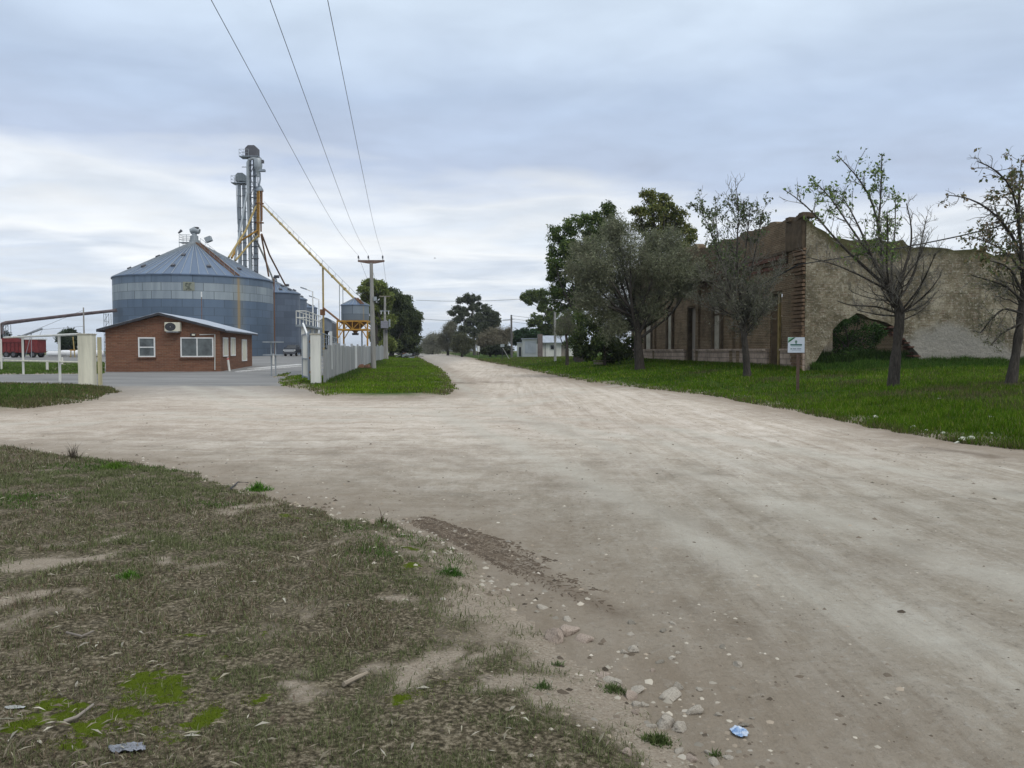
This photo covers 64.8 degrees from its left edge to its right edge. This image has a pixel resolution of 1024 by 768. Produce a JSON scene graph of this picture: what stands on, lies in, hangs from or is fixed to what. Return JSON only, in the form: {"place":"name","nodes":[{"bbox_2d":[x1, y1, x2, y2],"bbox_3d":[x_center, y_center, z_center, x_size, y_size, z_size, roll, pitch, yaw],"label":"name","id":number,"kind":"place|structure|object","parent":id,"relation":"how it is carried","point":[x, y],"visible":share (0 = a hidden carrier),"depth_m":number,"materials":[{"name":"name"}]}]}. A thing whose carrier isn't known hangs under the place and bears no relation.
{"place":"outdoors","nodes":[
{"label":"outdoors","id":0,"kind":"place"},
{"bbox_2d":[0,361,105,373],"bbox_3d":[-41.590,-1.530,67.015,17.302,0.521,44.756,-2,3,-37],"label":"lawn grass","id":1,"kind":"structure","parent":0,"point":[15,367],"depth_m":60.28,"materials":[{"name":"green plant"}]},
{"bbox_2d":[0,381,121,410],"bbox_3d":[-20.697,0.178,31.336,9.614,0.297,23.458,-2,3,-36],"label":"roadside grass","id":2,"kind":"structure","parent":0,"point":[26,395],"depth_m":27.72,"materials":[{"name":"green plant"}]},
{"bbox_2d":[0,353,396,386],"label":"yard","id":3,"kind":"structure","parent":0,"point":[232,377],"depth_m":46.77,"materials":[{"name":"concrete"}]},
{"bbox_2d":[1,338,46,357],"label":"grain trailer","id":4,"kind":"object","parent":3,"relation":"on","point":[12,347],"visible":0.83,"depth_m":104.02,"materials":[{"name":"red paint"}]},
{"bbox_2d":[0,333,77,381],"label":"tube gate","id":5,"kind":"structure","parent":3,"relation":"on","point":[59,361],"depth_m":44.62,"materials":[{"name":"white metal"}]},
{"bbox_2d":[0,309,116,356],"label":"pipe conveyor","id":6,"kind":"object","parent":3,"relation":"on","point":[2,325],"visible":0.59,"depth_m":111.59,"materials":[{"name":"metal"}]},
{"bbox_2d":[54,326,77,349],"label":"round tree","id":7,"kind":"object","parent":3,"relation":"on","point":[66,342],"visible":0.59,"depth_m":117.25,"materials":[{"name":"green plant"}]},
{"bbox_2d":[61,350,103,356],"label":"storage tank","id":8,"kind":"object","parent":3,"relation":"on","point":[66,353],"visible":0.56,"depth_m":107.56,"materials":[{"name":"white metal"}]},
{"bbox_2d":[76,333,102,385],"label":"gate pillar","id":9,"kind":"structure","parent":3,"relation":"on","point":[87,366],"depth_m":36.76,"materials":[{"name":"white concrete"}]},
{"bbox_2d":[96,312,257,371],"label":"brick office","id":10,"kind":"structure","parent":3,"relation":"on","point":[159,342],"depth_m":54.47,"materials":[{"name":"brick"}]},
{"bbox_2d":[137,337,155,357],"bbox_3d":[-24.552,-2.431,54.197,1.197,1.414,0.145,0,2,-9],"label":"window","id":11,"kind":"structure","parent":10,"relation":"in","point":[146,345],"depth_m":54.21,"materials":[{"name":"white paint"}]},
{"bbox_2d":[179,337,213,357],"bbox_3d":[-21.357,-2.452,54.676,2.255,1.424,0.145,0,2,-9],"label":"window","id":12,"kind":"structure","parent":10,"relation":"in","point":[190,347],"depth_m":54.68,"materials":[{"name":"white paint"}]},
{"bbox_2d":[223,337,228,356],"bbox_3d":[-20.102,-2.595,56.572,0.080,1.338,1.657,0,2,-9],"label":"window","id":13,"kind":"structure","parent":10,"relation":"in","point":[225,340],"depth_m":56.55,"materials":[{"name":"white paint"}]},
{"bbox_2d":[230,337,235,355],"bbox_3d":[-20.506,-2.743,59.260,0.080,1.350,1.694,0,2,-9],"label":"window","id":14,"kind":"structure","parent":10,"relation":"in","point":[232,340],"depth_m":59.25,"materials":[{"name":"white paint"}]},
{"bbox_2d":[241,339,246,360],"bbox_3d":[-21.192,-2.672,63.836,0.080,1.708,2.077,0,2,-9],"label":"door","id":15,"kind":"structure","parent":10,"relation":"in","point":[244,342],"depth_m":63.88,"materials":[{"name":"white paint"}]},
{"bbox_2d":[111,227,274,355],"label":"grain silo","id":16,"kind":"object","parent":3,"relation":"on","point":[180,279],"visible":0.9,"depth_m":112.39,"materials":[{"name":"metal"}]},
{"bbox_2d":[234,191,247,260],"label":"grain spout","id":17,"kind":"object","parent":16,"relation":"attached to","point":[241,223],"visible":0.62,"depth_m":127.02,"materials":[{"name":"metal"}]},
{"bbox_2d":[228,205,256,257],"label":"grain spout","id":18,"kind":"object","parent":16,"relation":"attached to","point":[242,235],"visible":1,"depth_m":126.23,"materials":[{"name":"yellow paint"}]},
{"bbox_2d":[231,173,246,266],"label":"bucket elevator","id":19,"kind":"object","parent":3,"relation":"on","point":[239,180],"visible":0.58,"depth_m":131.29,"materials":[{"name":"metal"}]},
{"bbox_2d":[239,145,261,271],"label":"bucket elevator","id":20,"kind":"object","parent":3,"relation":"on","point":[252,151],"visible":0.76,"depth_m":129.61,"materials":[{"name":"metal"}]},
{"bbox_2d":[255,186,263,237],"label":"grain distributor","id":21,"kind":"object","parent":20,"relation":"attached to","point":[259,202],"visible":1,"depth_m":128.95,"materials":[{"name":"metal"}]},
{"bbox_2d":[246,157,265,269],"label":"bucket elevator","id":22,"kind":"object","parent":3,"relation":"on","point":[258,162],"visible":0.97,"depth_m":128.64,"materials":[{"name":"metal"}]},
{"bbox_2d":[263,341,283,375],"bbox_3d":[-13.993,-1.474,47.309,1.100,2.030,0.500,0,2,0],"label":"ticket stand","id":23,"kind":"object","parent":3,"relation":"on","point":[271,342],"visible":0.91,"depth_m":47.25,"materials":[{"name":"metal"}]},
{"bbox_2d":[272,275,300,354],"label":"grain silo","id":24,"kind":"object","parent":3,"relation":"on","point":[287,307],"visible":0.34,"depth_m":144.45,"materials":[{"name":"metal"}]},
{"bbox_2d":[261,233,285,285],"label":"grain spout","id":25,"kind":"object","parent":24,"relation":"attached to","point":[272,260],"visible":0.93,"depth_m":141.43,"materials":[{"name":"grey metal"}]},
{"bbox_2d":[283,345,301,355],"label":"pickup truck","id":26,"kind":"object","parent":3,"relation":"on","point":[291,350],"visible":0.94,"depth_m":117.85,"materials":[{"name":"paint"}]},
{"bbox_2d":[286,284,307,345],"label":"grain silo","id":27,"kind":"object","parent":3,"relation":"on","point":[303,304],"visible":0.12,"depth_m":169.09,"materials":[{"name":"metal"}]},
{"bbox_2d":[263,205,353,349],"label":"grain spout","id":28,"kind":"object","parent":3,"relation":"on","point":[322,311],"visible":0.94,"depth_m":109.44,"materials":[{"name":"yellow paint"}]},
{"bbox_2d":[295,311,328,369],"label":"sampling platform","id":29,"kind":"structure","parent":3,"relation":"on","point":[309,327],"depth_m":49.30,"materials":[{"name":"metal"}]},
{"bbox_2d":[307,303,317,333],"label":"grain silo","id":30,"kind":"object","parent":3,"relation":"on","point":[309,307],"visible":0.12,"depth_m":205.07,"materials":[{"name":"metal"}]},
{"bbox_2d":[320,317,336,355],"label":"storage shed","id":31,"kind":"structure","parent":3,"relation":"on","point":[330,325],"depth_m":117.99,"materials":[{"name":"white metal"}]},
{"bbox_2d":[336,297,376,346],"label":"hopper silo","id":32,"kind":"object","parent":3,"relation":"on","point":[355,315],"visible":0.92,"depth_m":99.35,"materials":[{"name":"metal"}]},
{"bbox_2d":[356,278,398,352],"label":"evergreen tree","id":33,"kind":"object","parent":3,"relation":"on","point":[363,289],"visible":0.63,"depth_m":121.24,"materials":[{"name":"green plant"}]},
{"bbox_2d":[0,444,697,767],"bbox_3d":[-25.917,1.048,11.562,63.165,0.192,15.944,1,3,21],"label":"grass bank","id":34,"kind":"structure","parent":0,"point":[606,707],"depth_m":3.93,"materials":[{"name":"green plant"}]},
{"bbox_2d":[60,442,84,458],"bbox_3d":[-6.293,0.939,11.604,0.431,0.288,0.384,0,2,0],"label":"dry weed","id":35,"kind":"object","parent":34,"relation":"on","point":[72,454],"visible":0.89,"depth_m":11.56,"materials":[{"name":"brown plant"}]},
{"bbox_2d":[63,703,93,721],"bbox_3d":[-1.743,1.332,3.261,0.033,0.018,0.150,1,2,18],"label":"stick","id":36,"kind":"object","parent":34,"relation":"on","point":[78,715],"visible":0.89,"depth_m":3.23,"materials":[{"name":"grey wood"}]},
{"bbox_2d":[96,461,143,469],"bbox_3d":[-5.138,1.052,10.470,0.752,0.155,0.526,0,2,0],"label":"grass tuft","id":37,"kind":"object","parent":34,"relation":"on","point":[114,466],"visible":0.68,"depth_m":10.43,"materials":[{"name":"green plant"}]},
{"bbox_2d":[108,741,145,751],"bbox_3d":[-1.438,1.356,3.018,0.151,0.015,0.071,0,2,0],"label":"plastic bag","id":38,"kind":"object","parent":34,"relation":"on","point":[133,746],"visible":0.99,"depth_m":3.02,"materials":[{"name":"white plastic"}]},
{"bbox_2d":[115,569,144,579],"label":"grass tuft","id":39,"kind":"object","parent":34,"relation":"on","point":[125,575],"visible":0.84,"depth_m":5.32,"materials":[{"name":"green plant"}]},
{"bbox_2d":[245,479,274,491],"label":"grass tuft","id":40,"kind":"object","parent":34,"relation":"on","point":[257,487],"visible":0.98,"depth_m":9.23,"materials":[{"name":"green plant"}]},
{"bbox_2d":[1,479,551,760],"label":"moss","id":41,"kind":"object","parent":34,"relation":"on","point":[113,707],"visible":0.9,"depth_m":3.40,"materials":[{"name":"green plant"}]},
{"bbox_2d":[0,460,641,767],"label":"dead leaves","id":42,"kind":"object","parent":34,"relation":"on","point":[195,732],"visible":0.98,"depth_m":3.42,"materials":[{"name":"brown plant"}]},
{"bbox_2d":[342,671,367,686],"bbox_3d":[-0.718,1.347,3.694,0.025,0.026,0.166,1,3,28],"label":"stick","id":43,"kind":"object","parent":34,"relation":"on","point":[352,679],"visible":1,"depth_m":3.68,"materials":[{"name":"brown wood"}]},
{"bbox_2d":[434,563,469,576],"bbox_3d":[-0.420,1.290,5.582,0.279,0.115,0.215,0,2,0],"label":"grass tuft","id":44,"kind":"object","parent":34,"relation":"on","point":[453,572],"visible":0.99,"depth_m":5.57,"materials":[{"name":"green plant"}]},
{"bbox_2d":[532,678,556,690],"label":"grass tuft","id":45,"kind":"object","parent":34,"relation":"on","point":[543,685],"visible":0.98,"depth_m":3.71,"materials":[{"name":"green plant"}]},
{"bbox_2d":[545,628,563,642],"bbox_3d":[0.231,1.408,4.456,0.093,0.142,0.135,12,17,-11],"label":"rock","id":46,"kind":"object","parent":34,"relation":"on","point":[554,635],"visible":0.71,"depth_m":4.43,"materials":[{"name":"beige stone"}]},
{"bbox_2d":[625,690,637,699],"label":"rock","id":47,"kind":"object","parent":34,"relation":"on","point":[631,695],"visible":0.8,"depth_m":3.72,"materials":[{"name":"beige stone"}]},
{"bbox_2d":[636,728,680,749],"bbox_3d":[0.600,1.448,3.302,0.212,0.072,0.161,0,2,0],"label":"grass tuft","id":48,"kind":"object","parent":34,"relation":"on","point":[661,740],"visible":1,"depth_m":3.29,"materials":[{"name":"green plant"}]},
{"bbox_2d":[275,355,455,398],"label":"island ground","id":49,"kind":"structure","parent":0,"point":[408,395],"depth_m":28.39,"materials":[{"name":"brown soil"}]},
{"bbox_2d":[310,334,321,382],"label":"gate pillar","id":50,"kind":"structure","parent":49,"relation":"on","point":[315,351],"depth_m":36.77,"materials":[{"name":"white paint"}]},
{"bbox_2d":[301,323,310,379],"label":"swung gate","id":51,"kind":"structure","parent":50,"relation":"attached to","point":[305,340],"depth_m":37.97,"materials":[{"name":"metal"}]},
{"bbox_2d":[320,331,383,382],"bbox_3d":[-12.875,-2.601,71.830,0.204,2.663,70.227,0,2,-7],"label":"slab fence","id":52,"kind":"object","parent":49,"relation":"on","point":[338,358],"visible":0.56,"depth_m":46.61,"materials":[{"name":"concrete"}]},
{"bbox_2d":[326,360,389,382],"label":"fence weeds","id":53,"kind":"object","parent":49,"relation":"on","point":[343,378],"visible":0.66,"depth_m":45.34,"materials":[{"name":"green plant"}]},
{"bbox_2d":[277,355,458,395],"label":"island grass","id":54,"kind":"structure","parent":49,"relation":"on","point":[399,372],"depth_m":39.02,"materials":[{"name":"green plant"}]},
{"bbox_2d":[358,255,384,368],"bbox_3d":[-10.788,-5.404,61.825,2.058,8.859,0.430,0,2,0],"label":"utility pole","id":55,"kind":"object","parent":49,"relation":"on","point":[372,329],"visible":0.97,"depth_m":61.70,"materials":[{"name":"concrete"}]},
{"bbox_2d":[211,0,357,254],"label":"power line","id":56,"kind":"object","parent":55,"relation":"attached to","point":[267,103],"visible":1,"depth_m":19.34,"materials":[{"name":"black metal"}]},
{"bbox_2d":[270,0,366,252],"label":"power line","id":57,"kind":"object","parent":55,"relation":"attached to","point":[306,100],"visible":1,"depth_m":19.05,"materials":[{"name":"black metal"}]},
{"bbox_2d":[327,0,378,242],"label":"power line","id":58,"kind":"object","parent":55,"relation":"attached to","point":[348,102],"visible":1,"depth_m":19.48,"materials":[{"name":"black metal"}]},
{"bbox_2d":[379,296,390,358],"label":"transformer pole","id":59,"kind":"object","parent":49,"relation":"on","point":[384,324],"visible":0.94,"depth_m":107.64,"materials":[{"name":"concrete"}]},
{"bbox_2d":[387,286,424,357],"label":"evergreen tree","id":60,"kind":"object","parent":49,"relation":"on","point":[405,333],"visible":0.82,"depth_m":126.71,"materials":[{"name":"green plant"}]},
{"bbox_2d":[0,353,1023,767],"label":"road","id":61,"kind":"structure","parent":0,"point":[954,651],"depth_m":7.58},
{"bbox_2d":[418,331,445,353],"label":"wispy tree","id":62,"kind":"object","parent":61,"relation":"on","point":[428,344],"visible":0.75,"depth_m":203.06,"materials":[{"name":"green plant"}]},
{"bbox_2d":[405,516,614,613],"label":"mud clods","id":63,"kind":"object","parent":61,"relation":"on","point":[459,536],"visible":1,"depth_m":6.54,"materials":[{"name":"brown soil"}]},
{"bbox_2d":[5,393,1023,767],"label":"pebbles","id":64,"kind":"object","parent":61,"relation":"on","point":[649,681],"visible":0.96,"depth_m":4.61,"materials":[{"name":"beige stone"}]},
{"bbox_2d":[559,624,579,636],"bbox_3d":[0.324,1.403,4.573,0.110,0.081,0.139,1,2,17],"label":"rock","id":65,"kind":"object","parent":61,"relation":"on","point":[567,630],"visible":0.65,"depth_m":4.53,"materials":[{"name":"beige stone"}]},
{"bbox_2d":[575,633,593,642],"bbox_3d":[0.396,1.413,4.455,0.112,0.053,0.076,-10,3,45],"label":"rock","id":66,"kind":"object","parent":61,"relation":"on","point":[582,638],"visible":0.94,"depth_m":4.44,"materials":[{"name":"beige stone"}]},
{"bbox_2d":[602,675,622,685],"bbox_3d":[0.482,1.439,3.899,0.111,0.040,0.062,1,3,25],"label":"rock","id":67,"kind":"object","parent":61,"relation":"on","point":[609,679],"visible":0.69,"depth_m":3.88,"materials":[{"name":"stone"}]},
{"bbox_2d":[598,682,629,696],"bbox_3d":[0.485,1.425,3.800,0.177,0.066,0.146,0,2,0],"label":"grass tuft","id":68,"kind":"object","parent":61,"relation":"on","point":[618,689],"visible":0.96,"depth_m":3.79,"materials":[{"name":"green plant"}]},
{"bbox_2d":[657,714,674,729],"bbox_3d":[0.655,1.464,3.480,0.078,0.070,0.112,1,3,30],"label":"rock","id":69,"kind":"object","parent":61,"relation":"on","point":[664,722],"visible":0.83,"depth_m":3.45,"materials":[{"name":"stone"}]},
{"bbox_2d":[659,687,681,701],"bbox_3d":[0.745,1.456,3.763,0.079,0.050,0.138,2,3,40],"label":"rock","id":70,"kind":"object","parent":61,"relation":"on","point":[672,694],"visible":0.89,"depth_m":3.74,"materials":[{"name":"stone"}]},
{"bbox_2d":[671,721,686,732],"bbox_3d":[0.712,1.466,3.446,0.063,0.052,0.085,-14,3,21],"label":"rock","id":71,"kind":"object","parent":61,"relation":"on","point":[679,727],"visible":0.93,"depth_m":3.42,"materials":[{"name":"stone"}]},
{"bbox_2d":[686,704,703,714],"bbox_3d":[0.811,1.462,3.598,0.094,0.050,0.079,-16,-14,15],"label":"rock","id":72,"kind":"object","parent":61,"relation":"on","point":[696,709],"visible":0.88,"depth_m":3.57,"materials":[{"name":"stone"}]},
{"bbox_2d":[730,725,748,736],"bbox_3d":[0.954,1.452,3.383,0.076,0.015,0.105,0,2,0],"label":"plastic wrapper","id":73,"kind":"object","parent":61,"relation":"on","point":[739,731],"visible":1,"depth_m":3.38,"materials":[{"name":"blue plastic"}]},
{"bbox_2d":[0,0,1023,350],"label":"sky","id":74,"kind":"structure","parent":0,"point":[480,126],"materials":[{"name":"grey"}]},
{"bbox_2d":[443,353,1023,450],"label":"verge ground","id":75,"kind":"structure","parent":0,"point":[471,356],"depth_m":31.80,"materials":[{"name":"green plant"}]},
{"bbox_2d":[433,320,457,354],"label":"wispy tree","id":76,"kind":"object","parent":75,"relation":"on","point":[443,339],"visible":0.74,"depth_m":176.55,"materials":[{"name":"green plant"}]},
{"bbox_2d":[449,330,476,356],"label":"wispy tree","id":77,"kind":"object","parent":75,"relation":"on","point":[464,344],"visible":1,"depth_m":149.16,"materials":[{"name":"green plant"}]},
{"bbox_2d":[446,292,481,354],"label":"evergreen tree","id":78,"kind":"object","parent":75,"relation":"on","point":[469,322],"visible":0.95,"depth_m":166.88,"materials":[{"name":"green plant"}]},
{"bbox_2d":[473,303,501,335],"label":"evergreen tree","id":79,"kind":"object","parent":75,"relation":"on","point":[486,316],"visible":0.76,"depth_m":158.70,"materials":[{"name":"green plant"}]},
{"bbox_2d":[475,325,514,356],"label":"wispy tree","id":80,"kind":"object","parent":75,"relation":"on","point":[497,335],"visible":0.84,"depth_m":138.87,"materials":[{"name":"green plant"}]},
{"bbox_2d":[479,342,514,356],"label":"dark shrub","id":81,"kind":"object","parent":75,"relation":"on","point":[495,349],"visible":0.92,"depth_m":135.50,"materials":[{"name":"green plant"}]},
{"bbox_2d":[506,315,512,356],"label":"utility pole","id":82,"kind":"object","parent":75,"relation":"on","point":[511,338],"visible":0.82,"depth_m":117.74,"materials":[{"name":"concrete"}]},
{"bbox_2d":[521,338,537,356],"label":"white shed","id":83,"kind":"structure","parent":75,"relation":"on","point":[529,347],"depth_m":129.83,"materials":[{"name":"paint"}]},
{"bbox_2d":[525,342,535,352],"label":"door","id":84,"kind":"structure","parent":83,"relation":"in","point":[530,347],"depth_m":129.82,"materials":[{"name":"white metal"}]},
{"bbox_2d":[509,325,564,345],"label":"evergreen tree","id":85,"kind":"object","parent":75,"relation":"on","point":[523,332],"visible":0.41,"depth_m":149.26,"materials":[{"name":"green plant"}]},
{"bbox_2d":[519,288,570,335],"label":"evergreen tree","id":86,"kind":"object","parent":75,"relation":"on","point":[529,297],"visible":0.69,"depth_m":125.08,"materials":[{"name":"green plant"}]},
{"bbox_2d":[537,334,573,356],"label":"white house","id":87,"kind":"structure","parent":75,"relation":"on","point":[545,346],"depth_m":117.89,"materials":[{"name":"paint"}]},
{"bbox_2d":[551,306,579,365],"bbox_3d":[4.144,-3.663,61.867,2.546,4.796,2.576,1,3,21],"label":"wispy tree","id":88,"kind":"object","parent":75,"relation":"on","point":[567,322],"visible":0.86,"depth_m":61.84,"materials":[{"name":"green plant"}]},
{"bbox_2d":[544,199,628,362],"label":"evergreen tree","id":89,"kind":"object","parent":75,"relation":"on","point":[558,293],"visible":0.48,"depth_m":65.24,"materials":[{"name":"green plant"}]},
{"bbox_2d":[568,311,643,365],"bbox_3d":[6.394,-3.183,54.906,4.482,4.244,4.132,-2,3,-34],"label":"dark bush","id":90,"kind":"object","parent":75,"relation":"on","point":[618,351],"visible":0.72,"depth_m":54.52,"materials":[{"name":"green plant"}]},
{"bbox_2d":[559,207,716,369],"bbox_3d":[7.044,-5.273,45.778,9.109,9.308,6.198,0,2,-7],"label":"wispy tree","id":91,"kind":"object","parent":75,"relation":"on","point":[600,272],"visible":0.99,"depth_m":45.20,"materials":[{"name":"green plant"}]},
{"bbox_2d":[628,187,698,257],"bbox_3d":[12.239,-8.647,64.019,6.567,13.663,5.440,0,2,0],"label":"evergreen tree","id":92,"kind":"object","parent":75,"relation":"on","point":[659,212],"visible":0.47,"depth_m":63.20,"materials":[{"name":"green plant"}]},
{"bbox_2d":[624,358,801,371],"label":"wall foot grass","id":93,"kind":"structure","parent":75,"relation":"on","point":[763,366],"depth_m":42.18,"materials":[{"name":"green plant"}]},
{"bbox_2d":[678,172,797,375],"bbox_3d":[9.666,-4.519,33.653,5.382,8.795,4.223,0,2,0],"label":"street tree","id":94,"kind":"object","parent":75,"relation":"on","point":[752,305],"visible":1,"depth_m":33.78,"materials":[{"name":"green plant"}]},
{"bbox_2d":[788,337,804,390],"bbox_3d":[9.312,-0.620,26.479,0.542,1.824,0.096,0,2,0],"label":"notice board","id":95,"kind":"object","parent":75,"relation":"on","point":[796,345],"visible":0.98,"depth_m":26.41,"materials":[{"name":"white metal"}]},
{"bbox_2d":[631,212,1023,370],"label":"ruined building","id":96,"kind":"structure","parent":75,"relation":"on","point":[813,311],"depth_m":35.80,"materials":[{"name":"brick"}]},
{"bbox_2d":[643,319,652,348],"bbox_3d":[9.816,-3.937,58.195,0.240,2.874,2.122,0,2,-7],"label":"window","id":97,"kind":"structure","parent":96,"relation":"in","point":[647,344],"depth_m":58.35,"materials":[{"name":"grey glass"}]},
{"bbox_2d":[664,307,674,348],"bbox_3d":[10.402,-3.664,53.315,0.240,2.731,1.622,0,2,-7],"label":"window","id":98,"kind":"structure","parent":96,"relation":"in","point":[669,326],"depth_m":53.42,"materials":[{"name":"grey glass"}]},
{"bbox_2d":[709,300,723,348],"bbox_3d":[11.406,-3.313,44.959,0.240,2.719,1.685,0,2,-7],"label":"window","id":99,"kind":"structure","parent":96,"relation":"in","point":[717,334],"depth_m":45.07,"materials":[{"name":"grey glass"}]},
{"bbox_2d":[823,342,877,359],"bbox_3d":[15.208,-1.146,37.088,3.124,1.607,1.923,-1,2,-17],"label":"overgrown bush","id":100,"kind":"object","parent":75,"relation":"on","point":[845,350],"visible":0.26,"depth_m":36.73,"materials":[{"name":"green plant"}]},
{"bbox_2d":[833,315,888,350],"bbox_3d":[18.380,-2.419,43.617,5.446,3.758,3.547,0,2,0],"label":"overgrown bush","id":101,"kind":"object","parent":75,"relation":"on","point":[847,339],"visible":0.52,"depth_m":43.13,"materials":[{"name":"green plant"}]},
{"bbox_2d":[780,147,951,386],"bbox_3d":[10.750,-3.404,24.318,5.330,7.318,3.582,0,2,0],"label":"street tree","id":102,"kind":"object","parent":75,"relation":"on","point":[887,285],"visible":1,"depth_m":24.34,"materials":[{"name":"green plant"}]},
{"bbox_2d":[815,347,917,364],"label":"ruin weeds","id":103,"kind":"object","parent":75,"relation":"on","point":[880,354],"visible":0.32,"depth_m":35.97,"materials":[{"name":"green plant"}]},
{"bbox_2d":[809,354,1023,375],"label":"tall weeds","id":104,"kind":"object","parent":75,"relation":"on","point":[939,362],"visible":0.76,"depth_m":34.51,"materials":[{"name":"green plant"}]},
{"bbox_2d":[937,147,1023,383],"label":"street tree","id":105,"kind":"object","parent":75,"relation":"on","point":[1012,374],"visible":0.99,"depth_m":21.77,"materials":[{"name":"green plant"}]},
{"bbox_2d":[799,218,1023,264],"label":"black cable","id":106,"kind":"object","parent":105,"relation":"attached to","point":[915,244],"visible":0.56,"depth_m":26.35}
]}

